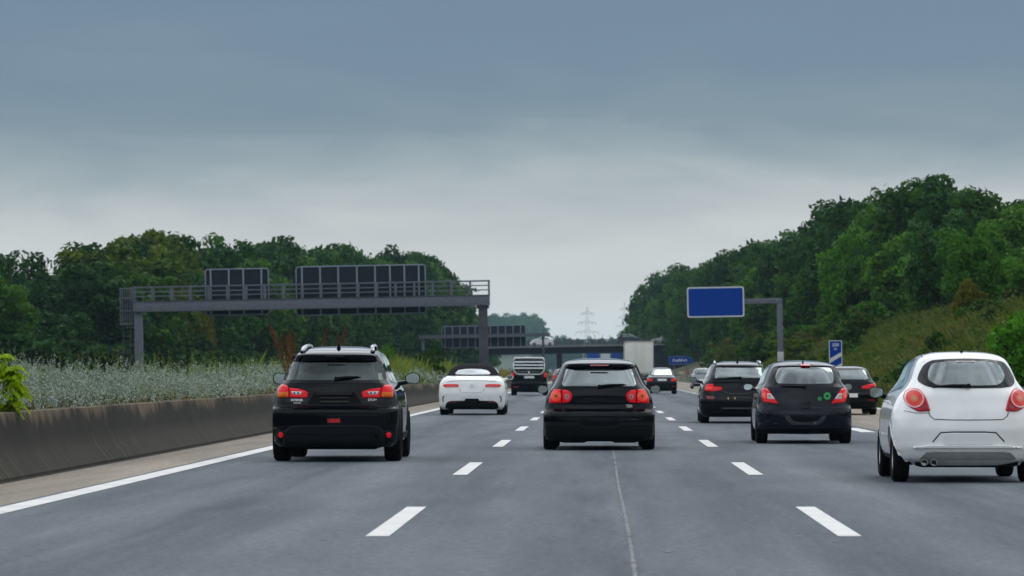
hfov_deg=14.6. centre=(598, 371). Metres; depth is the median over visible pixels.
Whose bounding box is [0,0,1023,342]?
sky
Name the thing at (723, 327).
tree
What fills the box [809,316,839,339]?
bush
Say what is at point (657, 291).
tree
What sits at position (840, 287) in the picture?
tree
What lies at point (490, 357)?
tree
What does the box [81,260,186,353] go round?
tree
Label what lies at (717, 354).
bush
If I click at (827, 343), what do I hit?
bush
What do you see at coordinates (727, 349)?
bush
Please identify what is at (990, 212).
tree
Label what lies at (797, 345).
bush
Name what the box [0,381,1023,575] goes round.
road
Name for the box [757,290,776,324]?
tree
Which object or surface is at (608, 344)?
tree
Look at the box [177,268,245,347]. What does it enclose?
tree
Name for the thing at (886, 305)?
tree
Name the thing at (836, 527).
lane dashes
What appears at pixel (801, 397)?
dark small hatchback
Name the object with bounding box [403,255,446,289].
tree
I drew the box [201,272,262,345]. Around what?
tree
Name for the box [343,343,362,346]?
bush
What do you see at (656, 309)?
tree
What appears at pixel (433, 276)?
tree
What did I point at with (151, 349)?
bush
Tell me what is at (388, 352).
bush
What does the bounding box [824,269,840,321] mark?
tree
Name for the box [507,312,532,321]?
tree
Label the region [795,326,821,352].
bush
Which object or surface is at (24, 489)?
shoulder
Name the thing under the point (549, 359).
tree
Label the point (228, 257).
tree
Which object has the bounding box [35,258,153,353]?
tree
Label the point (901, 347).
bush
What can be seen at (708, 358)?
bush
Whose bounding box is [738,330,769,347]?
bush
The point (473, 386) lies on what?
white convertible
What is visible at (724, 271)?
tree
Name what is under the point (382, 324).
tree
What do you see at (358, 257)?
tree
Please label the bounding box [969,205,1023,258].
tree
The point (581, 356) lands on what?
tree
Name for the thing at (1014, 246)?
tree
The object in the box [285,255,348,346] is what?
tree
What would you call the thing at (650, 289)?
tree
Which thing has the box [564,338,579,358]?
tree
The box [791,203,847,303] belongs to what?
tree
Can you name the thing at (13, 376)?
leafy plant
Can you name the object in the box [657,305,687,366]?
tree
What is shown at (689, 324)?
tree
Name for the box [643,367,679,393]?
dark saloon
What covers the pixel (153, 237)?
tree
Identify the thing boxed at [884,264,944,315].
tree
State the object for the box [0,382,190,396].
bank
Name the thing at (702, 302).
cantilever sign
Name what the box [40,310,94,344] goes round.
tree
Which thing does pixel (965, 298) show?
bush
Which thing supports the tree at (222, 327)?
on the bank at (60, 391)
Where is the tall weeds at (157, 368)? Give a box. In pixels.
[0,345,412,404]
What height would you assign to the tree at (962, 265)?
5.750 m
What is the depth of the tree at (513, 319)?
3537.08 m
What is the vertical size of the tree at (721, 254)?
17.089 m
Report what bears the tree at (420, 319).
on the bank at (60, 391)
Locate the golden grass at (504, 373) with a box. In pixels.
[416,364,551,382]
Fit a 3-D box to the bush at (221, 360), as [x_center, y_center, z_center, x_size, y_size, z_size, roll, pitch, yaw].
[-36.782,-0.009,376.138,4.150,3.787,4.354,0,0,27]
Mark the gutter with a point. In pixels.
(137, 457)
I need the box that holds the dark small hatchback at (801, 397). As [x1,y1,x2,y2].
[743,360,851,442]
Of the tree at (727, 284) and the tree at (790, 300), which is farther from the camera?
the tree at (727, 284)
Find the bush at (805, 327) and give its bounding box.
[788,324,813,337]
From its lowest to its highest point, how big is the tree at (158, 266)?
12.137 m
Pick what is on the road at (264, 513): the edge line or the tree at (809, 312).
the edge line
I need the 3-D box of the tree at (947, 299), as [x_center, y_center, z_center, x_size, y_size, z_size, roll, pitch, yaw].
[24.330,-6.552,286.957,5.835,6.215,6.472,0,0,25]
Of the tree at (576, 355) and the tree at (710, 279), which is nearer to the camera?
the tree at (710, 279)
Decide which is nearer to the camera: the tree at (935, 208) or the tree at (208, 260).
the tree at (935, 208)
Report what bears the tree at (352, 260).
on the bank at (60, 391)
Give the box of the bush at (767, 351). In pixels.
[760,327,806,356]
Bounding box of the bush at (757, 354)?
[742,337,773,362]
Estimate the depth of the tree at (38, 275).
346.02 m
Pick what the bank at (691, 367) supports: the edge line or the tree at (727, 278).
the tree at (727, 278)
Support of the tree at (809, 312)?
on the bank at (691, 367)
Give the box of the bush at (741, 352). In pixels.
[732,336,758,360]
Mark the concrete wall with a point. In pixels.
(37, 442)
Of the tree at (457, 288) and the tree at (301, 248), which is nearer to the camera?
the tree at (301, 248)
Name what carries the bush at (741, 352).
on the bank at (691, 367)
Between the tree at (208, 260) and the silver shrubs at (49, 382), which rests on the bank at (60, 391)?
the tree at (208, 260)
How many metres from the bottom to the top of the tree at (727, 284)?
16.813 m
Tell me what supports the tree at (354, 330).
on the bank at (60, 391)
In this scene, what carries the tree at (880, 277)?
on the bank at (691, 367)
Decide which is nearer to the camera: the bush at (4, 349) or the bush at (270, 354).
the bush at (4, 349)
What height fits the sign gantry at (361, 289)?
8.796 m
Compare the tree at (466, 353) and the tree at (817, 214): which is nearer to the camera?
the tree at (817, 214)
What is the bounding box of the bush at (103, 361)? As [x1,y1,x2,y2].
[76,343,132,378]
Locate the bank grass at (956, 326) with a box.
[741,295,1023,407]
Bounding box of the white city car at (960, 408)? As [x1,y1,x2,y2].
[869,349,1023,481]
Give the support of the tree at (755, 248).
on the bank at (691, 367)
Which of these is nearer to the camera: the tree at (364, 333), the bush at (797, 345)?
the bush at (797, 345)
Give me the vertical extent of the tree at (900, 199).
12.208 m
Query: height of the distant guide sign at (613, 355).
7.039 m
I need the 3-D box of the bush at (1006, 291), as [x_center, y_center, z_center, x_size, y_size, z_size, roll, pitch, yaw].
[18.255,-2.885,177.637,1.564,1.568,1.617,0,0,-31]
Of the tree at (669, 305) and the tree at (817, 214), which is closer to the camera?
the tree at (817, 214)
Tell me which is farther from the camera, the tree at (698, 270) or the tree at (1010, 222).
the tree at (698, 270)
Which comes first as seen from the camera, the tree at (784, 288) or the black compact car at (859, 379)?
the black compact car at (859, 379)
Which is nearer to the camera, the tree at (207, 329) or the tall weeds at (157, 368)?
the tall weeds at (157, 368)
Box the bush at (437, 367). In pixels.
[422,358,446,375]
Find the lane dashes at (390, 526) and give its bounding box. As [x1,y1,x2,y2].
[366,411,543,535]
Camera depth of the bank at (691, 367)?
593.02 m
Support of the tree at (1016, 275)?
on the bank at (691, 367)
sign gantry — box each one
[119,264,489,387]
[418,325,549,359]
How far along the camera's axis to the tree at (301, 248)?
495.51 m
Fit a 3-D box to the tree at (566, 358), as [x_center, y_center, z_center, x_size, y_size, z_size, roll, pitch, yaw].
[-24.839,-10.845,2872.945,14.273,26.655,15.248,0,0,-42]
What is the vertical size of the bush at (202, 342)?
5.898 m
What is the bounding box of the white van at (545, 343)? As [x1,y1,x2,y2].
[530,337,553,345]
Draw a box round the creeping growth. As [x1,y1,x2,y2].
[753,288,1023,391]
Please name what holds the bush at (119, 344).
on the bank at (60, 391)
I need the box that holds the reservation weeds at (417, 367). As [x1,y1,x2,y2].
[385,354,459,373]
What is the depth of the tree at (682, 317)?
662.73 m
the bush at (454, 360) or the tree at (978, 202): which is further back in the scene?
the bush at (454, 360)
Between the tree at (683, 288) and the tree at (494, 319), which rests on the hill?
the tree at (494, 319)
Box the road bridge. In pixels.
[476,334,700,369]
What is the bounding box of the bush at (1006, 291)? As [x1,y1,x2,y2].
[996,290,1023,307]
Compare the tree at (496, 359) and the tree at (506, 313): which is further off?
the tree at (506, 313)
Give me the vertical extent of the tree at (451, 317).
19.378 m
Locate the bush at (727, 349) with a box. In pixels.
[715,344,740,361]
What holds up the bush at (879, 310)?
on the bank at (691, 367)
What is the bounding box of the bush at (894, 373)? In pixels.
[882,359,911,383]
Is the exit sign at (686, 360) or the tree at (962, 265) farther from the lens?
the exit sign at (686, 360)
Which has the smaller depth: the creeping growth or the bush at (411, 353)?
the creeping growth
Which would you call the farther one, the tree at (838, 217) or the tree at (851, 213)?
the tree at (838, 217)
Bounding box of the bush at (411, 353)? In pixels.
[402,350,420,360]
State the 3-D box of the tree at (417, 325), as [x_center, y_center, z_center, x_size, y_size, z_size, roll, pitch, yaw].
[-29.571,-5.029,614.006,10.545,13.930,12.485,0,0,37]
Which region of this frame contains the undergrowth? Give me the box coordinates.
[2,379,429,411]
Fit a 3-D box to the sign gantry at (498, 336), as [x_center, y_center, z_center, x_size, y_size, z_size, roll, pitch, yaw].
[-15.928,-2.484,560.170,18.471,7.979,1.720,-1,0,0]
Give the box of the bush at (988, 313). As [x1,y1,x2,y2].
[978,302,1013,320]
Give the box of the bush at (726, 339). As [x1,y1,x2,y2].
[706,338,732,349]
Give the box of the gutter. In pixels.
[0,380,551,483]
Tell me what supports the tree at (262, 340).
on the bank at (60, 391)
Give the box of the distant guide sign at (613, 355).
[562,353,621,363]
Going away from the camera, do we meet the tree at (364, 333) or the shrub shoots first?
the shrub shoots
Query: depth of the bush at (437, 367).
177.93 m
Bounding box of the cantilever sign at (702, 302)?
[687,286,783,361]
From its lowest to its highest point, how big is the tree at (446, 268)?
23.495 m
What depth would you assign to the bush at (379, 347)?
530.70 m
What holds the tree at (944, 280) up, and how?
on the bank at (691, 367)
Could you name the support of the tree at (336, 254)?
on the bank at (60, 391)
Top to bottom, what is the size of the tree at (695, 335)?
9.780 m
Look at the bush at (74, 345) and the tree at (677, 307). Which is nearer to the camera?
the bush at (74, 345)
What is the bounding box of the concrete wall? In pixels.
[0,375,552,482]
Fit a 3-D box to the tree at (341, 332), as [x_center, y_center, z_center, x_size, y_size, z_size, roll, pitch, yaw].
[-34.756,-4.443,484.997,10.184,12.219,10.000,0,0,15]
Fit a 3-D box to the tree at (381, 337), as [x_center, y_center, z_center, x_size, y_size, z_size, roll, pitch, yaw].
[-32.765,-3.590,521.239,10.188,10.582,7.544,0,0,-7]
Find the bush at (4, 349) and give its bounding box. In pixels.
[0,346,7,361]
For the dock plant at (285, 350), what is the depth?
95.98 m
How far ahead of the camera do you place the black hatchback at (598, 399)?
62.13 m
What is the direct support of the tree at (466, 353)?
on the bank at (60, 391)
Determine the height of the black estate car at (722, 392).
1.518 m
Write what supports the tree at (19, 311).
on the bank at (60, 391)
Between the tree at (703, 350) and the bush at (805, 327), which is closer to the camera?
the bush at (805, 327)
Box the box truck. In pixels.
[624,341,653,379]
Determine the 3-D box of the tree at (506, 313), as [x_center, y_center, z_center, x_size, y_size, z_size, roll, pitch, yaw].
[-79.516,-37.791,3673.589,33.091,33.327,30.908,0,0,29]
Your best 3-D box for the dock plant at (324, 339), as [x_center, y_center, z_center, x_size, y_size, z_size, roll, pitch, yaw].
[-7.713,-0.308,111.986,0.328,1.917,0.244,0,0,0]
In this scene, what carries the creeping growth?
on the bank at (691, 367)
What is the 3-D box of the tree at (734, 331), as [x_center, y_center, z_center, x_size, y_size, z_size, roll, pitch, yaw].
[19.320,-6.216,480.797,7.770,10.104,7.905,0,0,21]
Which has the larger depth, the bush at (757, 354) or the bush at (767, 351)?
the bush at (757, 354)
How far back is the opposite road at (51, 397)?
183.81 m
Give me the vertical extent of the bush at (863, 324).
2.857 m
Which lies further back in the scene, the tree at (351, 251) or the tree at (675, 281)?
the tree at (675, 281)
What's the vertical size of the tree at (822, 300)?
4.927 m
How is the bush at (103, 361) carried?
on the bank at (60, 391)
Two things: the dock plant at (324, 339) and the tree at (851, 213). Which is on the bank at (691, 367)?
the tree at (851, 213)
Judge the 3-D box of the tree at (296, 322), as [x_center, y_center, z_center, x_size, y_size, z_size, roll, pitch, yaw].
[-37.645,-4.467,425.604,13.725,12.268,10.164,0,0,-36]
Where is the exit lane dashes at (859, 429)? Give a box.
[677,389,873,431]
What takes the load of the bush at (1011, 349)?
on the bank at (691, 367)
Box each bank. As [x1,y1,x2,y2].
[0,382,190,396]
[672,361,878,407]
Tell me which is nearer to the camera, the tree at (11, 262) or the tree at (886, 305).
the tree at (886, 305)
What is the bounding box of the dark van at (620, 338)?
[617,334,640,343]
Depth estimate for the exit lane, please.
106.98 m
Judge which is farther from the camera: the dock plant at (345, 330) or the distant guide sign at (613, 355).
the distant guide sign at (613, 355)
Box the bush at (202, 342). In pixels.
[160,332,217,379]
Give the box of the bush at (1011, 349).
[985,310,1023,386]
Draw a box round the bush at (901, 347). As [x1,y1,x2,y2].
[895,345,911,353]
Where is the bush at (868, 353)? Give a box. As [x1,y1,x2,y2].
[863,351,879,362]
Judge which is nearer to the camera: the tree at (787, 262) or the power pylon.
the tree at (787, 262)
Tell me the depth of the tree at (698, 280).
649.10 m
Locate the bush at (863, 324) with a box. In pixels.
[841,304,884,329]
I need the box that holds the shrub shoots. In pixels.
[0,349,288,386]
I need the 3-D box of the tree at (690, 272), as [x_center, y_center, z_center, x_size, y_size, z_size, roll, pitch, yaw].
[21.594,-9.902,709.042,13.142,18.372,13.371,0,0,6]
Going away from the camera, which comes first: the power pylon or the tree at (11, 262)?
the tree at (11, 262)
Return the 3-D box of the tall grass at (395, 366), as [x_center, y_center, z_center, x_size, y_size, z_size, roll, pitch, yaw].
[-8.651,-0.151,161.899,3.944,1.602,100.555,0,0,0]
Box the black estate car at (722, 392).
[689,360,763,422]
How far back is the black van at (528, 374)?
205.07 m
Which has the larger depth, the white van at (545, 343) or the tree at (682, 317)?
the white van at (545, 343)
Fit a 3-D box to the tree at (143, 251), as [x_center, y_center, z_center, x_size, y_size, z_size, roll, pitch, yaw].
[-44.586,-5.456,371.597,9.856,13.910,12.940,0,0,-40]
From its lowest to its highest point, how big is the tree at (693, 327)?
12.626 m
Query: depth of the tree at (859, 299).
330.37 m
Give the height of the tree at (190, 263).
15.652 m
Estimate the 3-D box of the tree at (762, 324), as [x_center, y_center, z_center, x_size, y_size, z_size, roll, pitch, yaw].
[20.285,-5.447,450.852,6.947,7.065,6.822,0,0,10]
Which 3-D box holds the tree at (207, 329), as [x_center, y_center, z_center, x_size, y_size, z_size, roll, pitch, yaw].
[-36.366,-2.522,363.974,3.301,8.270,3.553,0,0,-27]
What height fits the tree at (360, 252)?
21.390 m
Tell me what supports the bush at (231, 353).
on the bank at (60, 391)
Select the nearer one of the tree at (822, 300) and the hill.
the tree at (822, 300)
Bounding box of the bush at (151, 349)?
[143,341,181,371]
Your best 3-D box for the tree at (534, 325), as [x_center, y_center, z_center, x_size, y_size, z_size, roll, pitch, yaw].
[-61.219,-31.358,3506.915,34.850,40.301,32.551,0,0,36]
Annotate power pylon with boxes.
[578,307,598,358]
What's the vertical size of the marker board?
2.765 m
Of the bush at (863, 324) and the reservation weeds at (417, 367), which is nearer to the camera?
the reservation weeds at (417, 367)
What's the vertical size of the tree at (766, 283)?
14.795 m
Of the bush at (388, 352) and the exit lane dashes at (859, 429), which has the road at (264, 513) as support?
the exit lane dashes at (859, 429)
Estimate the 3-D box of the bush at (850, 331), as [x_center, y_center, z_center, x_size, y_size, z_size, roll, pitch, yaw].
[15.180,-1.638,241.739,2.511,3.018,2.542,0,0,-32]
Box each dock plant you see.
[268,325,295,373]
[286,334,293,363]
[321,328,328,346]
[342,326,346,344]
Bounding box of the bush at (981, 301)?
[955,298,991,317]
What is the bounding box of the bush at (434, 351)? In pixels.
[410,344,443,372]
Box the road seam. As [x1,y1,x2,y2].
[612,450,636,575]
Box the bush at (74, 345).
[29,325,108,380]
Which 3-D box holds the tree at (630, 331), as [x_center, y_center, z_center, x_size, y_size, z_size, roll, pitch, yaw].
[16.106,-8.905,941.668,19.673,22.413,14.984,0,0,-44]
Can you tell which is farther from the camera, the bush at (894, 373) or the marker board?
the marker board
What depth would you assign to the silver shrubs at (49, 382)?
65.47 m
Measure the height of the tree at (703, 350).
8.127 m
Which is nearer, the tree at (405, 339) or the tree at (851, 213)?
the tree at (851, 213)
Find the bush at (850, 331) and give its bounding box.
[830,320,868,346]
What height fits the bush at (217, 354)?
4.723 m
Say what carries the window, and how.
in the dark saloon
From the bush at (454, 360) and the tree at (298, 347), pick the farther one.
the bush at (454, 360)
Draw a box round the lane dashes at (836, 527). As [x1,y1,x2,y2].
[653,406,860,535]
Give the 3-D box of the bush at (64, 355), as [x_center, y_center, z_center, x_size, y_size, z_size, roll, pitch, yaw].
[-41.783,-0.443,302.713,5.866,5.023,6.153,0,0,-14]
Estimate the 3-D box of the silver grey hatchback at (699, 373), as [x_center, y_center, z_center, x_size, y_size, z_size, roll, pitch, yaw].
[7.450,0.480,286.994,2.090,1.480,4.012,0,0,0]
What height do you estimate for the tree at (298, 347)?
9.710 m
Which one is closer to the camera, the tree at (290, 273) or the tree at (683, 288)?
the tree at (290, 273)
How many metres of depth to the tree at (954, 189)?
340.89 m
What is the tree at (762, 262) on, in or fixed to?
on the bank at (691, 367)
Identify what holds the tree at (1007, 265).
on the bank at (691, 367)
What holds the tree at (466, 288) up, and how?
on the bank at (60, 391)
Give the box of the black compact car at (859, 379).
[835,366,878,414]
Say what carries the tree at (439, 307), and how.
on the bank at (60, 391)
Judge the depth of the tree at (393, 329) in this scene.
546.15 m
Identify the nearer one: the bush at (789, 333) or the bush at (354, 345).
the bush at (789, 333)
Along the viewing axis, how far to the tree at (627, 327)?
1077.76 m
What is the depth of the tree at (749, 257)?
521.97 m
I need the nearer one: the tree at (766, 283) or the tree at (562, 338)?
the tree at (766, 283)
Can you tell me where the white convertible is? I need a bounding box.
[437,363,512,414]
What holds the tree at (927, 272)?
on the bank at (691, 367)
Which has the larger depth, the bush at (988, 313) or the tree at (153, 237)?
the tree at (153, 237)
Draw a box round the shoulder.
[0,381,551,505]
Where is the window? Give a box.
[651,369,671,374]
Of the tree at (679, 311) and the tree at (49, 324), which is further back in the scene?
the tree at (679, 311)
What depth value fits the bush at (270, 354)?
413.70 m
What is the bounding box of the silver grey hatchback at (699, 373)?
[688,368,707,388]
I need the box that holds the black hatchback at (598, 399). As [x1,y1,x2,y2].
[538,358,659,449]
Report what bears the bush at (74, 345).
on the bank at (60, 391)
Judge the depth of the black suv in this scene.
54.14 m
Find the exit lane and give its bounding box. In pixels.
[644,380,880,429]
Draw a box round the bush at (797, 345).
[769,335,818,359]
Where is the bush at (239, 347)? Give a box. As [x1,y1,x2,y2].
[227,340,267,367]
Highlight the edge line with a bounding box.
[0,382,551,513]
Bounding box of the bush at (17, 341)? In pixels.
[0,317,57,366]
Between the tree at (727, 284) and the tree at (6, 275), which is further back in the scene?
the tree at (727, 284)
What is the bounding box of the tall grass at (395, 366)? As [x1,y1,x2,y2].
[241,343,463,384]
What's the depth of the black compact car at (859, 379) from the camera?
113.16 m
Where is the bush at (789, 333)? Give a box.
[766,323,806,351]
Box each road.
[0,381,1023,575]
[22,389,201,403]
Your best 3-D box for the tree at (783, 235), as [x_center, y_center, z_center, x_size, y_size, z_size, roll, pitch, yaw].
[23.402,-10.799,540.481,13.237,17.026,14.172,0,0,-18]
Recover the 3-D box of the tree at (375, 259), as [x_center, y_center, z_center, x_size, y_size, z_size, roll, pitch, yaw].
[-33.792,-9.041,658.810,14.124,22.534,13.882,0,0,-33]
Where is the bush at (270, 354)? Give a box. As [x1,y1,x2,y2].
[250,347,292,366]
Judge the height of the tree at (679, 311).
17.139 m
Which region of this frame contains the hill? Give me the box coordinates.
[494,354,554,372]
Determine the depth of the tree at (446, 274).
687.28 m
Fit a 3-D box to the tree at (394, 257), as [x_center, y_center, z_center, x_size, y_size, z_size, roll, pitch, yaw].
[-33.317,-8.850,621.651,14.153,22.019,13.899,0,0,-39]
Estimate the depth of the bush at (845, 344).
220.11 m
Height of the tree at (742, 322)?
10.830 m
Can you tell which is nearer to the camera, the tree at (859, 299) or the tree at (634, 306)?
the tree at (859, 299)
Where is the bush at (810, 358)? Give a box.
[799,356,816,360]
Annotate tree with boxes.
[0,250,37,304]
[0,255,15,285]
[0,275,41,355]
[0,286,57,337]
[10,251,93,311]
[24,311,68,374]
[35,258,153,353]
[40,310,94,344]
[41,241,92,281]
[48,244,199,355]
[80,241,174,262]
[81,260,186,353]
[106,234,204,275]
[109,237,169,260]
[114,228,194,282]
[141,259,202,351]
[161,231,223,273]
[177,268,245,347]
[187,281,235,351]
[188,311,218,358]
[196,232,225,254]
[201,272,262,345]
[207,239,274,269]
[227,257,293,357]
[238,238,326,333]
[268,242,316,282]
[269,273,306,350]
[272,235,324,265]
[277,242,308,255]
[277,273,328,353]
[280,277,309,352]
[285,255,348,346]
[288,336,302,353]
[306,244,360,324]
[312,245,342,265]
[324,315,352,345]
[325,243,396,318]
[334,241,377,264]
[340,248,377,264]
[341,315,376,347]
[342,249,396,324]
[342,315,355,345]
[346,251,372,264]
[365,315,385,345]
[367,251,385,261]
[369,314,395,348]
[374,259,409,334]
[378,244,407,264]
[378,262,444,355]
[381,251,450,330]
[383,314,403,360]
[392,314,417,358]
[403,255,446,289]
[407,252,450,272]
[409,251,457,288]
[415,315,440,345]
[426,278,468,365]
[432,306,441,346]
[440,277,468,350]
[448,271,479,325]
[451,293,478,361]
[469,306,488,325]
[488,313,510,324]
[488,355,494,366]
[491,355,500,364]
[502,312,509,320]
[502,313,522,324]
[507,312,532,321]
[519,313,546,356]
[532,328,550,356]
[545,335,561,373]
[550,335,567,371]
[554,338,574,366]
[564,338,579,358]
[578,336,596,358]
[600,337,615,357]
[619,308,631,334]
[622,263,689,337]
[623,304,641,336]
[635,270,668,340]
[636,265,691,343]
[642,269,689,340]
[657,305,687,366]
[665,278,689,314]
[666,292,690,363]
[668,305,700,361]
[672,267,693,304]
[673,291,695,361]
[674,263,708,324]
[675,322,701,362]
[678,277,690,292]
[682,262,713,317]
[684,267,695,298]
[684,318,700,351]
[689,317,710,356]
[690,255,722,286]
[690,318,699,347]
[698,318,712,356]
[701,250,737,286]
[701,317,726,349]
[703,249,738,285]
[708,247,744,317]
[714,240,749,286]
[716,317,731,343]
[722,238,764,286]
[727,317,751,345]
[728,229,794,286]
[728,267,771,337]
[736,239,779,288]
[737,231,797,277]
[747,304,772,334]
[751,219,815,297]
[754,232,800,273]
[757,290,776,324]
[767,272,796,333]
[770,278,806,330]
[773,234,805,279]
[775,270,815,324]
[787,259,822,323]
[791,199,835,276]
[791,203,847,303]
[800,195,864,284]
[805,198,880,293]
[814,295,824,312]
[815,223,888,330]
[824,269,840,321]
[850,177,924,243]
[858,295,876,318]
[859,228,953,316]
[864,174,957,244]
[866,180,951,298]
[871,291,892,316]
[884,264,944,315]
[891,173,979,307]
[896,208,975,310]
[897,250,954,312]
[932,221,1023,302]
[938,270,957,297]
[943,187,1020,303]
[944,226,1004,304]
[945,244,1017,295]
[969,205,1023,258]
[971,199,1023,226]
[984,199,1023,296]
[994,257,1023,300]
[1003,253,1023,290]
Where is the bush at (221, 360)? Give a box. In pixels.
[216,356,231,366]
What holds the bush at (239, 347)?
on the bank at (60, 391)
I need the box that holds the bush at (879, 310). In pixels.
[845,301,898,329]
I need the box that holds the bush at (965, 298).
[951,277,990,320]
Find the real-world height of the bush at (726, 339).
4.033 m
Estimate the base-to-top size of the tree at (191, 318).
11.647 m
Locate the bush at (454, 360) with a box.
[438,349,460,364]
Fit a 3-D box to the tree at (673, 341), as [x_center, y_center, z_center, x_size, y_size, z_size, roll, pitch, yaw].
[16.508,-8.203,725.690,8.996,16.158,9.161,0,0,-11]
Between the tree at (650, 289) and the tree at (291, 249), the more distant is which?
the tree at (650, 289)
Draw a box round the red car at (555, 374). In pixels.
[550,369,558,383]
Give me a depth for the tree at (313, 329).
452.67 m
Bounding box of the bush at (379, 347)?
[377,344,393,354]
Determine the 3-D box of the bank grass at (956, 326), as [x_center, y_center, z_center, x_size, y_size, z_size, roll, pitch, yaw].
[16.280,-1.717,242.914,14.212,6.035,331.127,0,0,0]
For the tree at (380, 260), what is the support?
on the bank at (60, 391)
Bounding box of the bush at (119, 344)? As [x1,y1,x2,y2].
[103,340,152,376]
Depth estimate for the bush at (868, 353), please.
199.15 m
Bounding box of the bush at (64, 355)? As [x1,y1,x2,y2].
[28,333,82,381]
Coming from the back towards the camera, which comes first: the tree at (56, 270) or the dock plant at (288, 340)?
the tree at (56, 270)
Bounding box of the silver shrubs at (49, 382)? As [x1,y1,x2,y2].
[0,354,447,414]
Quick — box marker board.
[829,340,841,365]
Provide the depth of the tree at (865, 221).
352.63 m
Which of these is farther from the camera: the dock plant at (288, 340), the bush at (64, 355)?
the bush at (64, 355)
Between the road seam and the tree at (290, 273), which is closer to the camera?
the road seam
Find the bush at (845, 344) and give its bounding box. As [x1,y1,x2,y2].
[820,340,861,361]
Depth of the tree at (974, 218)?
286.72 m
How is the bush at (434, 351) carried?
on the median bed
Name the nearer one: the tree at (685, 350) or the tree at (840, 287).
the tree at (840, 287)
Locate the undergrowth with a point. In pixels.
(69, 402)
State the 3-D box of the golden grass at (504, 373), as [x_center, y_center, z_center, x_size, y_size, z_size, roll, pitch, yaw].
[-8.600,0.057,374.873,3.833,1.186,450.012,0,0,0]
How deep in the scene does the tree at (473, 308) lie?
734.58 m
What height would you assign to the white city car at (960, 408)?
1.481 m
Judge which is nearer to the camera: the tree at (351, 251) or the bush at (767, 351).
the bush at (767, 351)
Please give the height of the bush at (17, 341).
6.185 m
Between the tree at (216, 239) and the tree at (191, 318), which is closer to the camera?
the tree at (191, 318)
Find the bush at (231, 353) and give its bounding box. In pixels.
[216,344,238,366]
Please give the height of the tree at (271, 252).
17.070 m
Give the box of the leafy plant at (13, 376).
[0,348,32,419]
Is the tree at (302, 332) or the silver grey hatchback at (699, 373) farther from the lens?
the tree at (302, 332)
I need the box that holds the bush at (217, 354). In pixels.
[177,350,228,372]
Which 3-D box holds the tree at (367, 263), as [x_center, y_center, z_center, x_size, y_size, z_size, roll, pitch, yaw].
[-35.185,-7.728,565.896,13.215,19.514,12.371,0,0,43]
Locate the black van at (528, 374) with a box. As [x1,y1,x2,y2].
[508,357,551,394]
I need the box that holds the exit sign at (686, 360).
[669,356,692,380]
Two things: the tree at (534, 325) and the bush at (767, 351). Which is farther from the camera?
the tree at (534, 325)
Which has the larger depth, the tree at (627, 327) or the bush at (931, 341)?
the tree at (627, 327)
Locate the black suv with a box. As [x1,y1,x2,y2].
[272,344,419,460]
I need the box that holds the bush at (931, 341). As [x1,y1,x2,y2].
[918,330,953,354]
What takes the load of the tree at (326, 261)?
on the bank at (60, 391)
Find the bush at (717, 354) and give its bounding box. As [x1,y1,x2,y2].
[713,340,738,361]
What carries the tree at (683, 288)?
on the bank at (691, 367)
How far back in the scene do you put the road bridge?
760.50 m
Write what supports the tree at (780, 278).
on the bank at (691, 367)
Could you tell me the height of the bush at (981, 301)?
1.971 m
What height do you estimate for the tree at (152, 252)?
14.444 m
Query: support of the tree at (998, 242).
on the bank at (691, 367)
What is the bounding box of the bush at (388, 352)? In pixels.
[379,344,400,363]
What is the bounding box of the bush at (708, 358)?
[699,347,718,368]
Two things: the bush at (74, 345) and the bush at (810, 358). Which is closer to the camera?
the bush at (810, 358)
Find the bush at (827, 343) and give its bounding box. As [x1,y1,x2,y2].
[823,329,865,353]
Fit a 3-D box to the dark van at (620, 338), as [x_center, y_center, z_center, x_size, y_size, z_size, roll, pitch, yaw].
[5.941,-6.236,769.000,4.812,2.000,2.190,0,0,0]
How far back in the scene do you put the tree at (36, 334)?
305.98 m
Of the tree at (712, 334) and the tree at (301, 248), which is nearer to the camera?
the tree at (301, 248)
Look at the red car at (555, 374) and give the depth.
330.26 m
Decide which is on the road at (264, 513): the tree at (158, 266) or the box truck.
the box truck
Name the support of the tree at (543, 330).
on the ground

